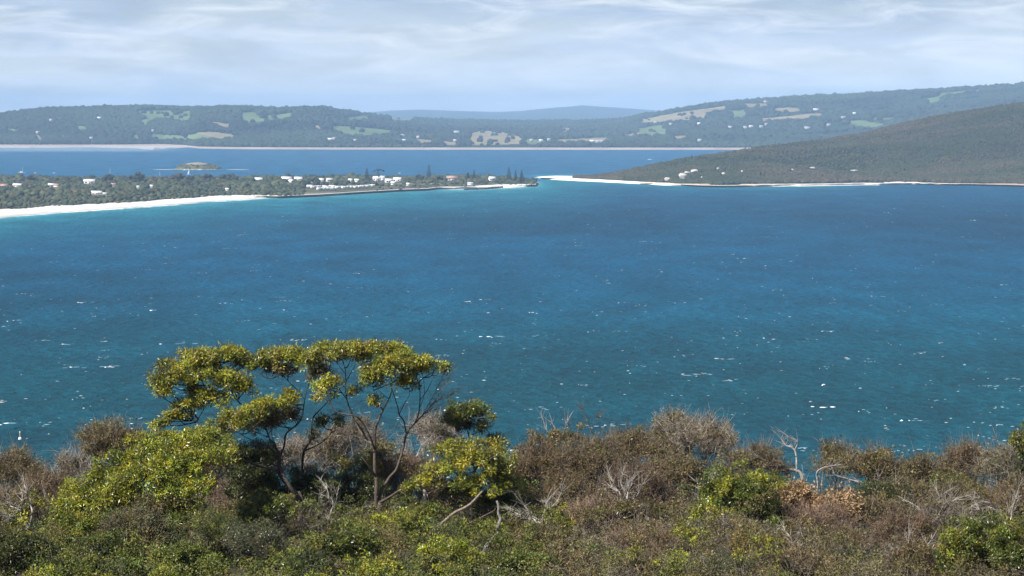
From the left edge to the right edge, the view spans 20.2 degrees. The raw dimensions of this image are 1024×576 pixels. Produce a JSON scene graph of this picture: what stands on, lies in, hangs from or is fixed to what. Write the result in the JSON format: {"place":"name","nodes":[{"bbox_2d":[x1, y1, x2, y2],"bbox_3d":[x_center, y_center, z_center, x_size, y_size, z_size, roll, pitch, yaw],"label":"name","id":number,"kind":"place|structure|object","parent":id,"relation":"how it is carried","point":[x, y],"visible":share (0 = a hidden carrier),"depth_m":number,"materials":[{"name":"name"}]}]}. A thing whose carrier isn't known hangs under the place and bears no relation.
{"place":"outdoors","nodes":[
{"label":"outdoors","id":0,"kind":"place"},
{"bbox_2d":[0,146,187,149],"bbox_3d":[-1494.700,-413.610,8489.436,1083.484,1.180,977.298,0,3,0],"label":"tidal flat","id":1,"kind":"structure","parent":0,"point":[153,147],"depth_m":8500.25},
{"bbox_2d":[175,162,221,169],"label":"island","id":2,"kind":"structure","parent":0,"point":[199,164],"depth_m":5139.33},
{"bbox_2d":[0,184,535,217],"bbox_3d":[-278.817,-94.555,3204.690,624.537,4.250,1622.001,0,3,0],"label":"beach","id":3,"kind":"structure","parent":0,"point":[38,210],"depth_m":3138.50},
{"bbox_2d":[0,180,535,208],"bbox_3d":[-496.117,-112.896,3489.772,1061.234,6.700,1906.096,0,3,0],"label":"spit ground","id":4,"kind":"structure","parent":0,"point":[312,190],"depth_m":3675.59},
{"bbox_2d":[0,172,536,208],"bbox_3d":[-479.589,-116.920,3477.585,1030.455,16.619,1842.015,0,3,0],"label":"spit scrub","id":5,"kind":"object","parent":4,"relation":"on","point":[70,190],"visible":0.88,"depth_m":3677.07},
{"bbox_2d":[0,144,750,149],"bbox_3d":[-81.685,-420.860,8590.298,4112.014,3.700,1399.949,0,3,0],"label":"beach","id":6,"kind":"structure","parent":0,"point":[476,148],"depth_m":8165.89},
{"bbox_2d":[0,147,1023,500],"bbox_3d":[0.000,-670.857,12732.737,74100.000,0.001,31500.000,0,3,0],"label":"sea","id":7,"kind":"structure","parent":0,"point":[728,263],"depth_m":1568.94,"materials":[{"name":"liquid"}]},
{"bbox_2d":[0,198,1022,454],"bbox_3d":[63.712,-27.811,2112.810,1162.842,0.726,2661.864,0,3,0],"label":"sea foam","id":8,"kind":"object","parent":7,"relation":"on","point":[488,336],"visible":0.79,"depth_m":1248.99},
{"bbox_2d":[8,90,1015,147],"bbox_3d":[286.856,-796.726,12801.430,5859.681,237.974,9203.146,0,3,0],"label":"fields","id":9,"kind":"structure","parent":0,"point":[795,112],"depth_m":9719.11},
{"bbox_2d":[0,81,1023,147],"bbox_3d":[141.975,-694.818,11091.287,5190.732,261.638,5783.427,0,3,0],"label":"woods","id":10,"kind":"object","parent":9,"relation":"on","point":[119,124],"visible":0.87,"depth_m":9727.61,"materials":[{"name":"green plant"}]},
{"bbox_2d":[0,514,1023,575],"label":"hillside ground","id":11,"kind":"structure","parent":0,"point":[235,568],"depth_m":77.49,"materials":[{"name":"soil"}]},
{"bbox_2d":[0,470,32,530],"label":"dead shrub","id":12,"kind":"object","parent":11,"relation":"on","point":[14,506],"visible":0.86,"depth_m":79.86,"materials":[{"name":"wood"}]},
{"bbox_2d":[0,437,50,493],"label":"twiggy shrub","id":13,"kind":"object","parent":11,"relation":"on","point":[15,458],"visible":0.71,"depth_m":88.16,"materials":[{"name":"brown plant"}]},
{"bbox_2d":[0,472,52,530],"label":"twiggy shrub","id":14,"kind":"object","parent":11,"relation":"on","point":[12,493],"visible":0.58,"depth_m":81.30,"materials":[{"name":"brown plant"}]},
{"bbox_2d":[0,521,67,575],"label":"leafy bush","id":15,"kind":"object","parent":11,"relation":"on","point":[16,553],"visible":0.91,"depth_m":72.06,"materials":[{"name":"green plant"}]},
{"bbox_2d":[3,460,79,524],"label":"twiggy shrub","id":16,"kind":"object","parent":11,"relation":"on","point":[54,480],"visible":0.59,"depth_m":84.33,"materials":[{"name":"brown plant"}]},
{"bbox_2d":[43,434,95,483],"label":"twiggy shrub","id":17,"kind":"object","parent":11,"relation":"on","point":[75,462],"visible":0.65,"depth_m":87.37,"materials":[{"name":"brown plant"}]},
{"bbox_2d":[49,529,139,572],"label":"leafy bush","id":18,"kind":"object","parent":11,"relation":"on","point":[109,543],"visible":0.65,"depth_m":74.30,"materials":[{"name":"green plant"}]},
{"bbox_2d":[66,412,152,490],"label":"twiggy shrub","id":19,"kind":"object","parent":11,"relation":"on","point":[103,437],"visible":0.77,"depth_m":88.07,"materials":[{"name":"brown plant"}]},
{"bbox_2d":[96,498,177,556],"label":"twiggy shrub","id":20,"kind":"object","parent":11,"relation":"on","point":[152,520],"visible":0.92,"depth_m":77.15,"materials":[{"name":"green plant"}]},
{"bbox_2d":[44,423,240,547],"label":"mallee gum","id":21,"kind":"object","parent":11,"relation":"on","point":[179,458],"visible":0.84,"depth_m":78.89,"materials":[{"name":"green plant"}]},
{"bbox_2d":[139,536,225,575],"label":"leafy bush","id":22,"kind":"object","parent":11,"relation":"on","point":[181,552],"visible":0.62,"depth_m":73.41,"materials":[{"name":"green plant"}]},
{"bbox_2d":[174,498,242,555],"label":"leafy bush","id":23,"kind":"object","parent":11,"relation":"on","point":[202,524],"visible":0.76,"depth_m":76.22,"materials":[{"name":"green plant"}]},
{"bbox_2d":[192,438,242,506],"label":"twiggy shrub","id":24,"kind":"object","parent":11,"relation":"on","point":[224,467],"visible":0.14,"depth_m":86.19,"materials":[{"name":"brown plant"}]},
{"bbox_2d":[206,466,252,511],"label":"twiggy shrub","id":25,"kind":"object","parent":11,"relation":"on","point":[221,488],"visible":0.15,"depth_m":85.25,"materials":[{"name":"brown plant"}]},
{"bbox_2d":[143,338,348,533],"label":"gum tree","id":26,"kind":"object","parent":11,"relation":"on","point":[195,369],"visible":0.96,"depth_m":81.93,"materials":[{"name":"green plant"}]},
{"bbox_2d":[211,445,296,506],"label":"leafy bush","id":27,"kind":"object","parent":11,"relation":"on","point":[244,474],"visible":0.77,"depth_m":82.59,"materials":[{"name":"green plant"}]},
{"bbox_2d":[217,511,292,572],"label":"leafy bush","id":28,"kind":"object","parent":11,"relation":"on","point":[239,546],"visible":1,"depth_m":74.86,"materials":[{"name":"green plant"}]},
{"bbox_2d":[228,436,291,497],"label":"leafy bush","id":29,"kind":"object","parent":11,"relation":"on","point":[252,449],"visible":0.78,"depth_m":82.85,"materials":[{"name":"green plant"}]},
{"bbox_2d":[232,484,308,529],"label":"leafy bush","id":30,"kind":"object","parent":11,"relation":"on","point":[255,504],"visible":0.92,"depth_m":80.91,"materials":[{"name":"green plant"}]},
{"bbox_2d":[280,464,342,530],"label":"leafy bush","id":31,"kind":"object","parent":11,"relation":"on","point":[298,484],"visible":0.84,"depth_m":82.65,"materials":[{"name":"green plant"}]},
{"bbox_2d":[275,540,347,575],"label":"leafy bush","id":32,"kind":"object","parent":11,"relation":"on","point":[310,557],"visible":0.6,"depth_m":72.76,"materials":[{"name":"green plant"}]},
{"bbox_2d":[268,424,359,515],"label":"twiggy shrub","id":33,"kind":"object","parent":11,"relation":"on","point":[299,444],"visible":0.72,"depth_m":87.10,"materials":[{"name":"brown plant"}]},
{"bbox_2d":[305,474,374,525],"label":"dead shrub","id":34,"kind":"object","parent":11,"relation":"on","point":[328,497],"visible":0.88,"depth_m":82.01,"materials":[{"name":"grey plant"}]},
{"bbox_2d":[306,514,399,568],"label":"leafy bush","id":35,"kind":"object","parent":11,"relation":"on","point":[357,542],"visible":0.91,"depth_m":74.16,"materials":[{"name":"green plant"}]},
{"bbox_2d":[327,445,384,484],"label":"leafy bush","id":36,"kind":"object","parent":11,"relation":"on","point":[358,460],"visible":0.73,"depth_m":84.35,"materials":[{"name":"green plant"}]},
{"bbox_2d":[318,409,400,512],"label":"twiggy shrub","id":37,"kind":"object","parent":11,"relation":"on","point":[355,431],"visible":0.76,"depth_m":87.19,"materials":[{"name":"brown plant"}]},
{"bbox_2d":[331,463,395,512],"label":"leafy bush","id":38,"kind":"object","parent":11,"relation":"on","point":[365,481],"visible":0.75,"depth_m":83.41,"materials":[{"name":"green plant"}]},
{"bbox_2d":[356,435,404,507],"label":"leafy bush","id":39,"kind":"object","parent":11,"relation":"on","point":[382,447],"visible":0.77,"depth_m":84.69,"materials":[{"name":"green plant"}]},
{"bbox_2d":[293,332,478,524],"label":"gum tree","id":40,"kind":"object","parent":11,"relation":"on","point":[399,357],"visible":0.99,"depth_m":81.08,"materials":[{"name":"green plant"}]},
{"bbox_2d":[364,441,440,505],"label":"twiggy shrub","id":41,"kind":"object","parent":11,"relation":"on","point":[408,464],"visible":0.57,"depth_m":85.14,"materials":[{"name":"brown plant"}]},
{"bbox_2d":[393,498,444,534],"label":"leafy bush","id":42,"kind":"object","parent":11,"relation":"on","point":[409,509],"visible":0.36,"depth_m":80.61,"materials":[{"name":"green plant"}]},
{"bbox_2d":[392,403,472,512],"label":"twiggy shrub","id":43,"kind":"object","parent":11,"relation":"on","point":[431,425],"visible":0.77,"depth_m":87.69,"materials":[{"name":"brown plant"}]},
{"bbox_2d":[409,475,473,524],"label":"twiggy shrub","id":44,"kind":"object","parent":11,"relation":"on","point":[430,493],"visible":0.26,"depth_m":85.25,"materials":[{"name":"brown plant"}]},
{"bbox_2d":[406,533,485,573],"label":"leafy bush","id":45,"kind":"object","parent":11,"relation":"on","point":[442,547],"visible":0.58,"depth_m":73.75,"materials":[{"name":"green plant"}]},
{"bbox_2d":[427,491,482,535],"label":"fallen branch","id":46,"kind":"object","parent":11,"relation":"on","point":[464,507],"visible":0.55,"depth_m":79.79,"materials":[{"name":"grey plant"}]},
{"bbox_2d":[397,430,530,519],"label":"bushy gum","id":47,"kind":"object","parent":11,"relation":"on","point":[495,473],"visible":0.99,"depth_m":80.70,"materials":[{"name":"green plant"}]},
{"bbox_2d":[438,397,507,513],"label":"gum tree","id":48,"kind":"object","parent":11,"relation":"on","point":[461,415],"visible":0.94,"depth_m":83.34,"materials":[{"name":"green plant"}]},
{"bbox_2d":[0,478,1023,575],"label":"heath","id":49,"kind":"object","parent":11,"relation":"on","point":[390,560],"depth_m":75.08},
{"bbox_2d":[0,466,1023,575],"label":"brush","id":50,"kind":"object","parent":11,"relation":"on","point":[588,538],"depth_m":78.34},
{"bbox_2d":[479,542,563,575],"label":"leafy bush","id":51,"kind":"object","parent":11,"relation":"on","point":[515,560],"visible":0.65,"depth_m":73.18,"materials":[{"name":"green plant"}]},
{"bbox_2d":[493,476,567,523],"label":"twiggy shrub","id":52,"kind":"object","parent":11,"relation":"on","point":[542,492],"visible":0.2,"depth_m":82.38,"materials":[{"name":"brown plant"}]},
{"bbox_2d":[500,475,567,526],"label":"dead shrub","id":53,"kind":"object","parent":11,"relation":"on","point":[528,509],"visible":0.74,"depth_m":78.89,"materials":[{"name":"wood"}]},
{"bbox_2d":[504,428,576,496],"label":"twiggy shrub","id":54,"kind":"object","parent":11,"relation":"on","point":[530,460],"visible":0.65,"depth_m":86.20,"materials":[{"name":"brown plant"}]},
{"bbox_2d":[502,518,595,551],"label":"twiggy shrub","id":55,"kind":"object","parent":11,"relation":"on","point":[545,532],"visible":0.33,"depth_m":77.40,"materials":[{"name":"brown plant"}]},
{"bbox_2d":[519,465,603,509],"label":"twiggy shrub","id":56,"kind":"object","parent":11,"relation":"on","point":[572,483],"visible":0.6,"depth_m":83.40,"materials":[{"name":"brown plant"}]},
{"bbox_2d":[526,422,600,452],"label":"leafy bush","id":57,"kind":"object","parent":11,"relation":"on","point":[564,436],"visible":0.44,"depth_m":92.31,"materials":[{"name":"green plant"}]},
{"bbox_2d":[536,539,597,575],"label":"twiggy shrub","id":58,"kind":"object","parent":11,"relation":"on","point":[563,555],"visible":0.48,"depth_m":73.99,"materials":[{"name":"brown plant"}]},
{"bbox_2d":[539,426,636,492],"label":"twiggy shrub","id":59,"kind":"object","parent":11,"relation":"on","point":[592,456],"visible":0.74,"depth_m":88.13,"materials":[{"name":"brown plant"}]},
{"bbox_2d":[560,537,617,560],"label":"leafy bush","id":60,"kind":"object","parent":11,"relation":"on","point":[594,547],"visible":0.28,"depth_m":76.31,"materials":[{"name":"green plant"}]},
{"bbox_2d":[552,481,646,539],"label":"twiggy shrub","id":61,"kind":"object","parent":11,"relation":"on","point":[592,503],"visible":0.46,"depth_m":80.22,"materials":[{"name":"brown plant"}]},
{"bbox_2d":[593,488,641,535],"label":"leafy bush","id":62,"kind":"object","parent":11,"relation":"on","point":[623,506],"visible":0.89,"depth_m":80.06,"materials":[{"name":"green plant"}]},
{"bbox_2d":[603,458,652,501],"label":"dead shrub","id":63,"kind":"object","parent":11,"relation":"on","point":[626,496],"visible":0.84,"depth_m":81.98,"materials":[{"name":"wood"}]},
{"bbox_2d":[598,416,677,477],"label":"twiggy shrub","id":64,"kind":"object","parent":11,"relation":"on","point":[637,440],"visible":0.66,"depth_m":91.09,"materials":[{"name":"brown plant"}]},
{"bbox_2d":[590,450,688,518],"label":"twiggy shrub","id":65,"kind":"object","parent":11,"relation":"on","point":[651,485],"visible":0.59,"depth_m":84.22,"materials":[{"name":"brown plant"}]},
{"bbox_2d":[608,532,680,575],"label":"twiggy shrub","id":66,"kind":"object","parent":11,"relation":"on","point":[653,550],"visible":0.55,"depth_m":73.36,"materials":[{"name":"brown plant"}]},
{"bbox_2d":[602,509,691,558],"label":"twiggy shrub","id":67,"kind":"object","parent":11,"relation":"on","point":[618,539],"visible":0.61,"depth_m":76.31,"materials":[{"name":"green plant"}]},
{"bbox_2d":[632,494,686,531],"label":"leafy bush","id":68,"kind":"object","parent":11,"relation":"on","point":[656,509],"visible":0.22,"depth_m":82.46,"materials":[{"name":"green plant"}]},
{"bbox_2d":[633,443,710,523],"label":"twiggy shrub","id":69,"kind":"object","parent":11,"relation":"on","point":[682,468],"visible":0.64,"depth_m":86.18,"materials":[{"name":"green plant"}]},
{"bbox_2d":[668,515,717,553],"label":"leafy bush","id":70,"kind":"object","parent":11,"relation":"on","point":[680,529],"visible":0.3,"depth_m":77.43,"materials":[{"name":"green plant"}]},
{"bbox_2d":[647,403,742,516],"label":"twiggy shrub","id":71,"kind":"object","parent":11,"relation":"on","point":[710,438],"visible":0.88,"depth_m":93.12,"materials":[{"name":"grey plant"}]},
{"bbox_2d":[684,544,764,575],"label":"leafy bush","id":72,"kind":"object","parent":11,"relation":"on","point":[719,569],"visible":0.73,"depth_m":72.46,"materials":[{"name":"green plant"}]},
{"bbox_2d":[688,496,761,543],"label":"twiggy shrub","id":73,"kind":"object","parent":11,"relation":"on","point":[721,526],"visible":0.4,"depth_m":79.28,"materials":[{"name":"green plant"}]},
{"bbox_2d":[676,457,795,531],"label":"leafy bush","id":74,"kind":"object","parent":11,"relation":"on","point":[724,487],"visible":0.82,"depth_m":80.04,"materials":[{"name":"green plant"}]},
{"bbox_2d":[708,523,795,559],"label":"leafy bush","id":75,"kind":"object","parent":11,"relation":"on","point":[743,535],"visible":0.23,"depth_m":75.94,"materials":[{"name":"green plant"}]},
{"bbox_2d":[706,432,799,512],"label":"twiggy shrub","id":76,"kind":"object","parent":11,"relation":"on","point":[762,451],"visible":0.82,"depth_m":88.28,"materials":[{"name":"brown plant"}]},
{"bbox_2d":[741,427,803,481],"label":"dead tree","id":77,"kind":"object","parent":11,"relation":"on","point":[797,471],"visible":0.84,"depth_m":88.46,"materials":[{"name":"wood"}]},
{"bbox_2d":[726,534,827,575],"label":"twiggy shrub","id":78,"kind":"object","parent":11,"relation":"on","point":[785,566],"visible":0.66,"depth_m":73.40,"materials":[{"name":"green plant"}]},
{"bbox_2d":[750,515,825,547],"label":"dead shrub","id":79,"kind":"object","parent":11,"relation":"on","point":[786,532],"visible":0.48,"depth_m":76.03,"materials":[{"name":"grey plant"}]},
{"bbox_2d":[773,474,826,513],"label":"dead leaf shrub","id":80,"kind":"object","parent":11,"relation":"on","point":[794,487],"visible":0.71,"depth_m":81.79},
{"bbox_2d":[766,536,843,575],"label":"twiggy shrub","id":81,"kind":"object","parent":11,"relation":"on","point":[811,552],"visible":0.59,"depth_m":73.72,"materials":[{"name":"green plant"}]},
{"bbox_2d":[772,486,870,540],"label":"twiggy shrub","id":82,"kind":"object","parent":11,"relation":"on","point":[821,513],"visible":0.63,"depth_m":80.28,"materials":[{"name":"brown plant"}]},
{"bbox_2d":[800,431,862,495],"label":"twiggy shrub","id":83,"kind":"object","parent":11,"relation":"on","point":[830,451],"visible":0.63,"depth_m":92.48,"materials":[{"name":"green plant"}]},
{"bbox_2d":[810,481,867,526],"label":"dead leaf shrub","id":84,"kind":"object","parent":11,"relation":"on","point":[850,503],"visible":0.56,"depth_m":81.31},
{"bbox_2d":[826,544,886,569],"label":"leafy bush","id":85,"kind":"object","parent":11,"relation":"on","point":[851,552],"visible":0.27,"depth_m":75.39,"materials":[{"name":"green plant"}]},
{"bbox_2d":[822,455,902,496],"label":"dead tree","id":86,"kind":"object","parent":11,"relation":"on","point":[852,480],"visible":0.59,"depth_m":86.49,"materials":[{"name":"wood"}]},
{"bbox_2d":[828,435,909,494],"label":"twiggy shrub","id":87,"kind":"object","parent":11,"relation":"on","point":[867,462],"visible":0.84,"depth_m":90.07,"materials":[{"name":"green plant"}]},
{"bbox_2d":[848,478,914,515],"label":"leafy bush","id":88,"kind":"object","parent":11,"relation":"on","point":[868,490],"visible":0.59,"depth_m":82.36,"materials":[{"name":"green plant"}]},
{"bbox_2d":[850,483,925,533],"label":"twiggy shrub","id":89,"kind":"object","parent":11,"relation":"on","point":[879,503],"visible":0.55,"depth_m":81.28,"materials":[{"name":"brown plant"}]},
{"bbox_2d":[857,500,940,556],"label":"twiggy shrub","id":90,"kind":"object","parent":11,"relation":"on","point":[900,521],"visible":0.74,"depth_m":77.39,"materials":[{"name":"brown plant"}]},
{"bbox_2d":[871,471,939,510],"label":"twiggy shrub","id":91,"kind":"object","parent":11,"relation":"on","point":[922,485],"visible":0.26,"depth_m":85.45,"materials":[{"name":"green plant"}]},
{"bbox_2d":[875,533,942,575],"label":"twiggy shrub","id":92,"kind":"object","parent":11,"relation":"on","point":[903,551],"visible":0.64,"depth_m":73.76,"materials":[{"name":"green plant"}]},
{"bbox_2d":[881,445,969,490],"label":"twiggy shrub","id":93,"kind":"object","parent":11,"relation":"on","point":[918,465],"visible":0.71,"depth_m":89.27,"materials":[{"name":"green plant"}]},
{"bbox_2d":[892,479,980,513],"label":"dead shrub","id":94,"kind":"object","parent":11,"relation":"on","point":[919,506],"visible":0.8,"depth_m":80.98,"materials":[{"name":"grey plant"}]},
{"bbox_2d":[908,490,981,538],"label":"twiggy shrub","id":95,"kind":"object","parent":11,"relation":"on","point":[943,508],"visible":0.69,"depth_m":80.33,"materials":[{"name":"grey plant"}]},
{"bbox_2d":[928,470,981,491],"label":"leafy bush","id":96,"kind":"object","parent":11,"relation":"on","point":[954,476],"visible":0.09,"depth_m":86.25,"materials":[{"name":"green plant"}]},
{"bbox_2d":[925,471,1001,520],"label":"twiggy shrub","id":97,"kind":"object","parent":11,"relation":"on","point":[965,488],"visible":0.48,"depth_m":83.32,"materials":[{"name":"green plant"}]},
{"bbox_2d":[935,431,995,485],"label":"twiggy shrub","id":98,"kind":"object","parent":11,"relation":"on","point":[964,451],"visible":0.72,"depth_m":90.20,"materials":[{"name":"brown plant"}]},
{"bbox_2d":[932,505,1023,575],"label":"leafy bush","id":99,"kind":"object","parent":11,"relation":"on","point":[979,538],"visible":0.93,"depth_m":73.08,"materials":[{"name":"green plant"}]},
{"bbox_2d":[952,475,1023,523],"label":"dead shrub","id":100,"kind":"object","parent":11,"relation":"on","point":[1013,503],"visible":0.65,"depth_m":79.95,"materials":[{"name":"grey plant"}]},
{"bbox_2d":[960,427,1023,489],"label":"twiggy shrub","id":101,"kind":"object","parent":11,"relation":"on","point":[1002,462],"visible":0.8,"depth_m":88.28,"materials":[{"name":"grey plant"}]},
{"bbox_2d":[981,464,1023,526],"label":"twiggy shrub","id":102,"kind":"object","parent":11,"relation":"on","point":[1006,495],"visible":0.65,"depth_m":82.35,"materials":[{"name":"brown plant"}]},
{"bbox_2d":[1006,422,1023,480],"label":"leafy bush","id":103,"kind":"object","parent":11,"relation":"on","point":[1016,439],"visible":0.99,"depth_m":84.26,"materials":[{"name":"green plant"}]},
{"bbox_2d":[0,0,1023,112],"label":"sky","id":104,"kind":"structure","parent":0,"point":[362,56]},
{"bbox_2d":[367,105,657,119],"bbox_3d":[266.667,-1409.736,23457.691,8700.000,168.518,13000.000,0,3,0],"label":"distant mountain","id":105,"kind":"structure","parent":0,"point":[579,112],"depth_m":22859.26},
{"bbox_2d":[541,177,1023,186],"bbox_3d":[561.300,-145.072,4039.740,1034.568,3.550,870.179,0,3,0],"label":"headland beach","id":106,"kind":"structure","parent":0,"point":[671,184],"depth_m":4028.67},
{"bbox_2d":[665,105,1023,184],"bbox_3d":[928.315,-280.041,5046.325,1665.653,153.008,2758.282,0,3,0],"label":"headland hill","id":107,"kind":"structure","parent":0,"point":[997,154],"depth_m":4621.49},
{"bbox_2d":[572,102,1023,184],"bbox_3d":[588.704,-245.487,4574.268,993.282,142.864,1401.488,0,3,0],"label":"headland scrub","id":108,"kind":"object","parent":107,"relation":"on","point":[979,170],"visible":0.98,"depth_m":4475.31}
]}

